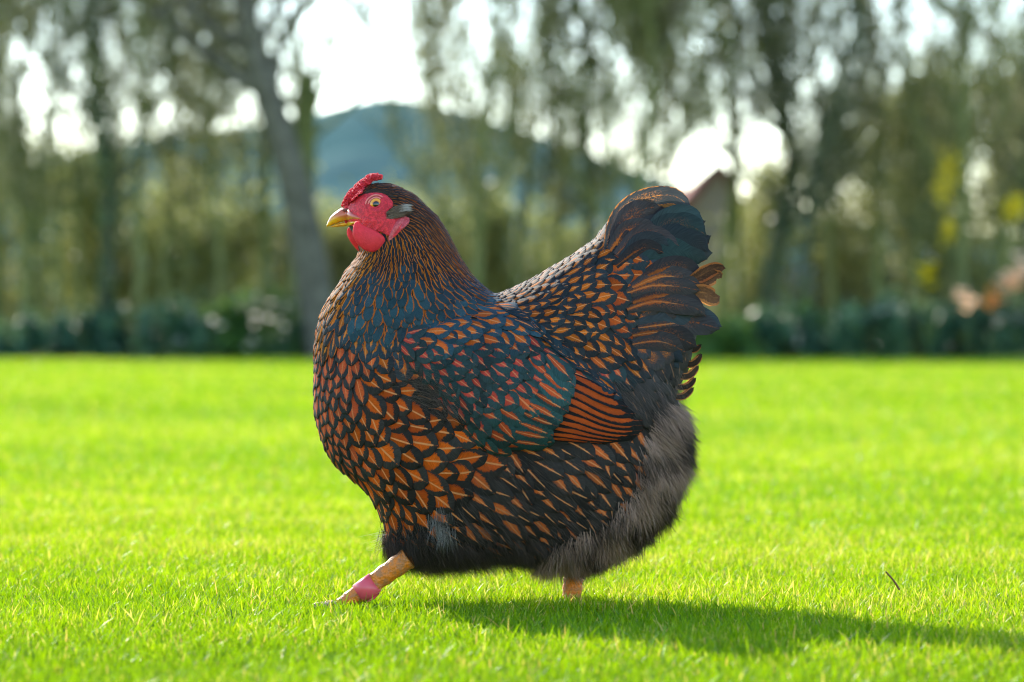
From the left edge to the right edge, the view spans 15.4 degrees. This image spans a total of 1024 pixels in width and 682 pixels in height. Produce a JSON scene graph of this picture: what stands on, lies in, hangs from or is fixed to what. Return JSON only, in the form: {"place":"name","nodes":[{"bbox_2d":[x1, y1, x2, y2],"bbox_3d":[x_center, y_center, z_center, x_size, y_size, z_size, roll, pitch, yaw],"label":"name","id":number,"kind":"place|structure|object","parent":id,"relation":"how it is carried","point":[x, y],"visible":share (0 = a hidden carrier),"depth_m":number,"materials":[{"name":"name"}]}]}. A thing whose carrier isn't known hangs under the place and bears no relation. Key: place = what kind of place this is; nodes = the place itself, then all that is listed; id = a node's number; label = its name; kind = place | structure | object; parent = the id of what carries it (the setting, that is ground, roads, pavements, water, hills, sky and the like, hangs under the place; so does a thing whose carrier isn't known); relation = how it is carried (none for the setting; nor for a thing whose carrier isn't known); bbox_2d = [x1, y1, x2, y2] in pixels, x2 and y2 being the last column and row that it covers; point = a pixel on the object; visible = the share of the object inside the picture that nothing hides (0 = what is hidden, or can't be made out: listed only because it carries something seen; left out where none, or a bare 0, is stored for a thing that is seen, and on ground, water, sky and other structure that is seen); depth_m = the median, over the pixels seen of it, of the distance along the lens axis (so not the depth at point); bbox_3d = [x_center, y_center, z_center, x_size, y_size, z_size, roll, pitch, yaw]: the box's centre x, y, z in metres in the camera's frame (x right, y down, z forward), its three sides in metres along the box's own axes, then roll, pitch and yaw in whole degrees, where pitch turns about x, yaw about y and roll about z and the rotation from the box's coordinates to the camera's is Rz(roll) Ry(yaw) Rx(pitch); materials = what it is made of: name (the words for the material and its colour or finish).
{"place":"outdoors","nodes":[
{"label":"outdoors","id":0,"kind":"place"},
{"bbox_2d":[0,352,1023,681],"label":"ground","id":1,"kind":"structure","parent":0,"point":[690,412],"depth_m":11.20,"materials":[{"name":"green plant"}]},
{"bbox_2d":[0,317,33,358],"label":"shrub","id":2,"kind":"object","parent":1,"relation":"on","point":[17,340],"visible":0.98,"depth_m":42.52,"materials":[{"name":"green plant"}]},
{"bbox_2d":[0,10,39,319],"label":"tree","id":3,"kind":"object","parent":1,"relation":"on","point":[5,46],"visible":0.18,"depth_m":46.75,"materials":[{"name":"green plant"}]},
{"bbox_2d":[1,105,77,355],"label":"hedge bush","id":4,"kind":"object","parent":1,"relation":"on","point":[15,294],"visible":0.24,"depth_m":48.13,"materials":[{"name":"green plant"}]},
{"bbox_2d":[2,306,79,358],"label":"shrub","id":5,"kind":"object","parent":1,"relation":"on","point":[40,332],"visible":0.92,"depth_m":42.96,"materials":[{"name":"green plant"}]},
{"bbox_2d":[0,0,85,357],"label":"tree","id":6,"kind":"object","parent":1,"relation":"on","point":[28,288],"visible":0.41,"depth_m":45.03,"materials":[{"name":"green plant"}]},
{"bbox_2d":[0,0,105,310],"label":"tree","id":7,"kind":"object","parent":1,"relation":"on","point":[38,189],"visible":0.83,"depth_m":44.12,"materials":[{"name":"green plant"}]},
{"bbox_2d":[1,120,156,332],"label":"hedge bush","id":8,"kind":"object","parent":1,"relation":"on","point":[85,202],"visible":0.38,"depth_m":48.84,"materials":[{"name":"green plant"}]},
{"bbox_2d":[0,0,161,333],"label":"tree","id":9,"kind":"object","parent":1,"relation":"on","point":[75,181],"visible":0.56,"depth_m":44.08,"materials":[{"name":"green plant"}]},
{"bbox_2d":[0,0,161,357],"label":"tree","id":10,"kind":"object","parent":1,"relation":"on","point":[38,230],"visible":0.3,"depth_m":44.97,"materials":[{"name":"green plant"}]},
{"bbox_2d":[48,302,126,358],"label":"shrub","id":11,"kind":"object","parent":1,"relation":"on","point":[111,346],"visible":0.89,"depth_m":43.13,"materials":[{"name":"green plant"}]},
{"bbox_2d":[0,0,213,341],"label":"tree","id":12,"kind":"object","parent":1,"relation":"on","point":[103,136],"visible":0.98,"depth_m":43.35,"materials":[{"name":"green plant"}]},
{"bbox_2d":[42,0,207,357],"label":"tree","id":13,"kind":"object","parent":1,"relation":"on","point":[138,19],"visible":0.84,"depth_m":43.42,"materials":[{"name":"green plant"}]},
{"bbox_2d":[45,148,217,354],"bbox_3d":[-5.013,-1.160,49.812,2.605,2.808,2.224,0,0,0],"label":"hedge bush","id":14,"kind":"object","parent":1,"relation":"on","point":[128,247],"visible":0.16,"depth_m":49.44,"materials":[{"name":"green plant"}]},
{"bbox_2d":[92,300,173,357],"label":"shrub","id":15,"kind":"object","parent":1,"relation":"on","point":[122,315],"visible":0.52,"depth_m":43.43,"materials":[{"name":"green plant"}]},
{"bbox_2d":[45,2,283,303],"bbox_3d":[-4.239,-3.856,46.662,2.928,8.117,2.422,0,0,-22],"label":"tree","id":16,"kind":"object","parent":1,"relation":"on","point":[189,180],"visible":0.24,"depth_m":46.68,"materials":[{"name":"green plant"}]},
{"bbox_2d":[128,289,216,358],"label":"shrub","id":17,"kind":"object","parent":1,"relation":"on","point":[166,317],"visible":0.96,"depth_m":42.61,"materials":[{"name":"green plant"}]},
{"bbox_2d":[70,0,276,356],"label":"tree","id":18,"kind":"object","parent":1,"relation":"on","point":[170,210],"visible":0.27,"depth_m":45.94,"materials":[{"name":"green plant"}]},
{"bbox_2d":[169,338,185,358],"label":"flower","id":19,"kind":"object","parent":1,"relation":"on","point":[176,348],"visible":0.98,"depth_m":42.45,"materials":[{"name":"green plant"}]},
{"bbox_2d":[186,316,197,358],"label":"flower","id":20,"kind":"object","parent":1,"relation":"on","point":[194,349],"visible":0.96,"depth_m":42.45,"materials":[{"name":"green plant"}]},
{"bbox_2d":[79,0,314,355],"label":"tree","id":21,"kind":"object","parent":1,"relation":"on","point":[207,75],"visible":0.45,"depth_m":44.29,"materials":[{"name":"green plant"}]},
{"bbox_2d":[121,149,285,355],"bbox_3d":[-3.725,-1.139,48.508,2.729,2.728,2.108,0,0,0],"label":"hedge bush","id":22,"kind":"object","parent":1,"relation":"on","point":[202,245],"visible":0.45,"depth_m":48.16,"materials":[{"name":"green plant"}]},
{"bbox_2d":[204,317,216,357],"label":"flower","id":23,"kind":"object","parent":1,"relation":"on","point":[213,350],"visible":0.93,"depth_m":42.45,"materials":[{"name":"green plant"}]},
{"bbox_2d":[183,291,252,358],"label":"shrub","id":24,"kind":"object","parent":1,"relation":"on","point":[230,311],"visible":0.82,"depth_m":42.94,"materials":[{"name":"green plant"}]},
{"bbox_2d":[216,323,227,357],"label":"flower","id":25,"kind":"object","parent":1,"relation":"on","point":[221,324],"visible":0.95,"depth_m":42.45,"materials":[{"name":"green plant"}]},
{"bbox_2d":[126,0,332,358],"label":"tree","id":26,"kind":"object","parent":1,"relation":"on","point":[247,40],"visible":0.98,"depth_m":42.88,"materials":[{"name":"grey plant"}]},
{"bbox_2d":[243,338,258,358],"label":"flower","id":27,"kind":"object","parent":1,"relation":"on","point":[250,339],"visible":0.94,"depth_m":42.45,"materials":[{"name":"green plant"}]},
{"bbox_2d":[139,0,372,353],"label":"tree","id":28,"kind":"object","parent":1,"relation":"on","point":[263,220],"visible":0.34,"depth_m":45.80,"materials":[{"name":"green plant"}]},
{"bbox_2d":[250,313,261,357],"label":"flower","id":29,"kind":"object","parent":1,"relation":"on","point":[256,315],"visible":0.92,"depth_m":42.45,"materials":[{"name":"green plant"}]},
{"bbox_2d":[223,275,303,358],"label":"shrub","id":30,"kind":"object","parent":1,"relation":"on","point":[273,310],"visible":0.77,"depth_m":43.20,"materials":[{"name":"green plant"}]},
{"bbox_2d":[265,316,279,358],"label":"flower","id":31,"kind":"object","parent":1,"relation":"on","point":[268,318],"visible":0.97,"depth_m":42.45,"materials":[{"name":"green plant"}]},
{"bbox_2d":[273,324,285,356],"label":"flower","id":32,"kind":"object","parent":1,"relation":"on","point":[281,342],"visible":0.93,"depth_m":42.45,"materials":[{"name":"green plant"}]},
{"bbox_2d":[205,153,357,310],"bbox_3d":[-2.868,-1.121,49.058,2.449,2.679,2.119,0,0,0],"label":"hedge bush","id":33,"kind":"object","parent":1,"relation":"on","point":[280,266],"visible":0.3,"depth_m":48.73,"materials":[{"name":"green plant"}]},
{"bbox_2d":[266,315,306,357],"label":"shrub","id":34,"kind":"object","parent":1,"relation":"on","point":[288,332],"visible":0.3,"depth_m":43.45,"materials":[{"name":"green plant"}]},
{"bbox_2d":[282,302,295,357],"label":"flower","id":35,"kind":"object","parent":1,"relation":"on","point":[289,353],"visible":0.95,"depth_m":42.45,"materials":[{"name":"green plant"}]},
{"bbox_2d":[201,0,391,357],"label":"tree","id":36,"kind":"object","parent":1,"relation":"on","point":[304,107],"visible":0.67,"depth_m":44.12,"materials":[{"name":"green plant"}]},
{"bbox_2d":[315,161,431,282],"bbox_3d":[-1.987,-1.050,49.688,2.468,2.570,2.039,0,0,0],"label":"hedge bush","id":37,"kind":"object","parent":1,"relation":"on","point":[324,211],"visible":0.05,"depth_m":49.20,"materials":[{"name":"green plant"}]},
{"bbox_2d":[329,0,484,230],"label":"tree","id":38,"kind":"object","parent":1,"relation":"on","point":[435,68],"visible":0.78,"depth_m":44.90,"materials":[{"name":"green plant"}]},
{"bbox_2d":[351,153,519,292],"bbox_3d":[-0.889,-1.074,48.480,2.300,2.655,2.107,0,0,0],"label":"hedge bush","id":39,"kind":"object","parent":1,"relation":"on","point":[469,258],"visible":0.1,"depth_m":48.49,"materials":[{"name":"green plant"}]},
{"bbox_2d":[335,0,577,283],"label":"tree","id":40,"kind":"object","parent":1,"relation":"on","point":[479,151],"visible":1,"depth_m":43.98,"materials":[{"name":"green plant"}]},
{"bbox_2d":[396,0,570,261],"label":"tree","id":41,"kind":"object","parent":1,"relation":"on","point":[453,65],"visible":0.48,"depth_m":46.04,"materials":[{"name":"green plant"}]},
{"bbox_2d":[449,161,582,290],"bbox_3d":[-0.007,-1.126,49.112,2.658,2.723,2.232,0,0,0],"label":"hedge bush","id":42,"kind":"object","parent":1,"relation":"on","point":[507,229],"visible":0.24,"depth_m":48.71,"materials":[{"name":"green plant"}]},
{"bbox_2d":[313,173,724,608],"bbox_3d":[-0.007,0.057,4.000,0.462,0.470,0.289,0,0,0],"label":"hen","id":43,"kind":"object","parent":1,"relation":"on","point":[541,425],"visible":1,"depth_m":3.93,"materials":[{"name":"black"}]},
{"bbox_2d":[412,0,647,275],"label":"tree","id":44,"kind":"object","parent":1,"relation":"on","point":[516,86],"visible":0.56,"depth_m":45.12,"materials":[{"name":"green plant"}]},
{"bbox_2d":[504,179,617,279],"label":"hedge bush","id":45,"kind":"object","parent":1,"relation":"on","point":[569,243],"visible":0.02,"depth_m":49.56,"materials":[{"name":"green plant"}]},
{"bbox_2d":[459,0,678,264],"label":"tree","id":46,"kind":"object","parent":1,"relation":"on","point":[559,213],"visible":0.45,"depth_m":45.63,"materials":[{"name":"green plant"}]},
{"bbox_2d":[429,0,710,287],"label":"tree","id":47,"kind":"object","parent":1,"relation":"on","point":[518,250],"visible":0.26,"depth_m":46.56,"materials":[{"name":"green plant"}]},
{"bbox_2d":[495,0,749,244],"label":"tree","id":48,"kind":"object","parent":1,"relation":"on","point":[588,216],"visible":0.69,"depth_m":44.77,"materials":[{"name":"green plant"}]},
{"bbox_2d":[501,0,772,217],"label":"tree","id":49,"kind":"object","parent":1,"relation":"on","point":[650,24],"visible":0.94,"depth_m":43.84,"materials":[{"name":"green plant"}]},
{"bbox_2d":[537,0,738,223],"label":"tree","id":50,"kind":"object","parent":1,"relation":"on","point":[623,22],"visible":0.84,"depth_m":44.12,"materials":[{"name":"green plant"}]},
{"bbox_2d":[593,1,696,187],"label":"tree","id":51,"kind":"object","parent":1,"relation":"on","point":[672,121],"visible":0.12,"depth_m":46.45,"materials":[{"name":"green plant"}]},
{"bbox_2d":[580,0,728,200],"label":"tree","id":52,"kind":"object","parent":1,"relation":"on","point":[656,181],"visible":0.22,"depth_m":46.41,"materials":[{"name":"green plant"}]},
{"bbox_2d":[692,311,769,358],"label":"shrub","id":53,"kind":"object","parent":1,"relation":"on","point":[714,343],"visible":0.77,"depth_m":42.58,"materials":[{"name":"green plant"}]},
{"bbox_2d":[620,0,842,324],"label":"tree","id":54,"kind":"object","parent":1,"relation":"on","point":[722,282],"visible":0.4,"depth_m":45.52,"materials":[{"name":"green plant"}]},
{"bbox_2d":[637,0,860,322],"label":"tree","id":55,"kind":"object","parent":1,"relation":"on","point":[739,290],"visible":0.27,"depth_m":45.87,"materials":[{"name":"green plant"}]},
{"bbox_2d":[723,302,796,358],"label":"shrub","id":56,"kind":"object","parent":1,"relation":"on","point":[774,328],"visible":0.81,"depth_m":42.87,"materials":[{"name":"green plant"}]},
{"bbox_2d":[653,0,903,357],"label":"tree","id":57,"kind":"object","parent":1,"relation":"on","point":[828,135],"visible":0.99,"depth_m":43.82,"materials":[{"name":"green plant"}]},
{"bbox_2d":[658,0,899,347],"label":"tree","id":58,"kind":"object","parent":1,"relation":"on","point":[772,264],"visible":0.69,"depth_m":44.57,"materials":[{"name":"green plant"}]},
{"bbox_2d":[761,297,829,358],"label":"shrub","id":59,"kind":"object","parent":1,"relation":"on","point":[811,343],"visible":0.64,"depth_m":43.22,"materials":[{"name":"green plant"}]},
{"bbox_2d":[704,112,892,355],"bbox_3d":[3.614,-1.387,49.050,2.588,3.232,2.041,0,0,22],"label":"hedge bush","id":60,"kind":"object","parent":1,"relation":"on","point":[751,199],"visible":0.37,"depth_m":48.86,"materials":[{"name":"green plant"}]},
{"bbox_2d":[795,333,805,357],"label":"flower","id":61,"kind":"object","parent":1,"relation":"on","point":[801,346],"visible":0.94,"depth_m":42.45,"materials":[{"name":"green plant"}]},
{"bbox_2d":[735,0,903,313],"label":"tree","id":62,"kind":"object","parent":1,"relation":"on","point":[831,283],"visible":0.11,"depth_m":46.30,"materials":[{"name":"green plant"}]},
{"bbox_2d":[791,296,866,357],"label":"shrub","id":63,"kind":"object","parent":1,"relation":"on","point":[822,317],"visible":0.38,"depth_m":43.44,"materials":[{"name":"green plant"}]},
{"bbox_2d":[737,0,955,353],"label":"tree","id":64,"kind":"object","parent":1,"relation":"on","point":[876,278],"visible":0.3,"depth_m":45.37,"materials":[{"name":"green plant"}]},
{"bbox_2d":[776,96,943,354],"bbox_3d":[4.618,-1.536,49.749,2.746,3.561,2.159,0,0,0],"label":"hedge bush","id":65,"kind":"object","parent":1,"relation":"on","point":[891,283],"visible":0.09,"depth_m":49.51,"materials":[{"name":"green plant"}]},
{"bbox_2d":[818,290,911,358],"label":"shrub","id":66,"kind":"object","parent":1,"relation":"on","point":[848,323],"visible":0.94,"depth_m":42.65,"materials":[{"name":"green plant"}]},
{"bbox_2d":[876,309,887,358],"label":"flower","id":67,"kind":"object","parent":1,"relation":"on","point":[884,347],"visible":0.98,"depth_m":42.45,"materials":[{"name":"green plant"}]},
{"bbox_2d":[885,571,899,589],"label":"twig","id":68,"kind":"object","parent":1,"relation":"on","point":[893,580],"visible":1,"depth_m":4.01,"materials":[{"name":"brown plant"}]},
{"bbox_2d":[886,302,901,358],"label":"flower","id":69,"kind":"object","parent":1,"relation":"on","point":[898,346],"visible":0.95,"depth_m":42.45,"materials":[{"name":"green plant"}]},
{"bbox_2d":[770,0,1023,315],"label":"tree","id":70,"kind":"object","parent":1,"relation":"on","point":[922,181],"visible":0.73,"depth_m":44.46,"materials":[{"name":"green plant"}]},
{"bbox_2d":[867,286,955,358],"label":"shrub","id":71,"kind":"object","parent":1,"relation":"on","point":[912,321],"visible":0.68,"depth_m":42.98,"materials":[{"name":"green plant"}]},
{"bbox_2d":[813,30,1022,355],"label":"hedge bush","id":72,"kind":"object","parent":1,"relation":"on","point":[982,279],"visible":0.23,"depth_m":48.34,"materials":[{"name":"green plant"}]},
{"bbox_2d":[914,261,938,357],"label":"flower","id":73,"kind":"object","parent":1,"relation":"on","point":[926,275],"visible":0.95,"depth_m":42.44,"materials":[{"name":"yellow plant"}]},
{"bbox_2d":[921,247,936,358],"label":"flower","id":74,"kind":"object","parent":1,"relation":"on","point":[934,329],"visible":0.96,"depth_m":42.45,"materials":[{"name":"green plant"}]},
{"bbox_2d":[938,216,955,353],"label":"flowering shrub","id":75,"kind":"object","parent":1,"relation":"on","point":[949,227],"visible":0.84,"depth_m":43.55,"materials":[{"name":"yellow plant"}]},
{"bbox_2d":[929,143,967,309],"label":"flowering shrub","id":76,"kind":"object","parent":1,"relation":"on","point":[945,169],"visible":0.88,"depth_m":43.59,"materials":[{"name":"yellow plant"}]},
{"bbox_2d":[876,0,1023,357],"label":"tree","id":77,"kind":"object","parent":1,"relation":"on","point":[965,17],"visible":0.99,"depth_m":43.56,"materials":[{"name":"green plant"}]},
{"bbox_2d":[911,297,989,358],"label":"shrub","id":78,"kind":"object","parent":1,"relation":"on","point":[961,321],"visible":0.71,"depth_m":43.09,"materials":[{"name":"green plant"}]},
{"bbox_2d":[882,29,1023,352],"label":"hedge bush","id":79,"kind":"object","parent":1,"relation":"on","point":[989,241],"visible":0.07,"depth_m":48.81,"materials":[{"name":"green plant"}]},
{"bbox_2d":[896,0,1023,302],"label":"tree","id":80,"kind":"object","parent":1,"relation":"on","point":[1010,172],"visible":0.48,"depth_m":45.28,"materials":[{"name":"green plant"}]},
{"bbox_2d":[898,0,1023,337],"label":"tree","id":81,"kind":"object","parent":1,"relation":"on","point":[1002,258],"visible":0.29,"depth_m":46.17,"materials":[{"name":"green plant"}]},
{"bbox_2d":[953,288,978,357],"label":"flower","id":82,"kind":"object","parent":1,"relation":"on","point":[970,298],"visible":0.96,"depth_m":42.34,"materials":[{"name":"orange plant"}]},
{"bbox_2d":[949,289,1023,357],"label":"shrub","id":83,"kind":"object","parent":1,"relation":"on","point":[987,326],"visible":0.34,"depth_m":43.43,"materials":[{"name":"green plant"}]},
{"bbox_2d":[952,26,1023,354],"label":"hedge bush","id":84,"kind":"object","parent":1,"relation":"on","point":[993,234],"visible":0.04,"depth_m":49.60,"materials":[{"name":"green plant"}]},
{"bbox_2d":[980,286,1007,357],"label":"flower","id":85,"kind":"object","parent":1,"relation":"on","point":[988,303],"visible":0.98,"depth_m":42.35,"materials":[{"name":"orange plant"}]},
{"bbox_2d":[992,316,1004,357],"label":"flower","id":86,"kind":"object","parent":1,"relation":"on","point":[999,317],"visible":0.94,"depth_m":42.45,"materials":[{"name":"green plant"}]},
{"bbox_2d":[975,289,1023,358],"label":"shrub","id":87,"kind":"object","parent":1,"relation":"on","point":[1005,334],"visible":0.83,"depth_m":42.73,"materials":[{"name":"green plant"}]},
{"bbox_2d":[995,251,1023,357],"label":"flower","id":88,"kind":"object","parent":1,"relation":"on","point":[1015,279],"visible":0.96,"depth_m":42.32,"materials":[{"name":"orange plant"}]},
{"bbox_2d":[1000,190,1023,324],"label":"flowering shrub","id":89,"kind":"object","parent":1,"relation":"on","point":[1015,205],"visible":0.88,"depth_m":43.58,"materials":[{"name":"yellow plant"}]},
{"bbox_2d":[1008,313,1023,358],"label":"flower","id":90,"kind":"object","parent":1,"relation":"on","point":[1016,336],"visible":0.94,"depth_m":42.45,"materials":[{"name":"green plant"}]},
{"bbox_2d":[1,98,1023,334],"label":"hill","id":91,"kind":"structure","parent":0,"point":[354,148],"depth_m":242.20,"materials":[{"name":"green plant"}]},
{"bbox_2d":[1,0,1023,234],"label":"sky","id":92,"kind":"structure","parent":0,"point":[339,94],"materials":[{"name":"white"}]},
{"bbox_2d":[683,163,848,317],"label":"house","id":93,"kind":"structure","parent":0,"point":[708,190],"depth_m":51.00,"materials":[{"name":"beige brick"}]}
]}

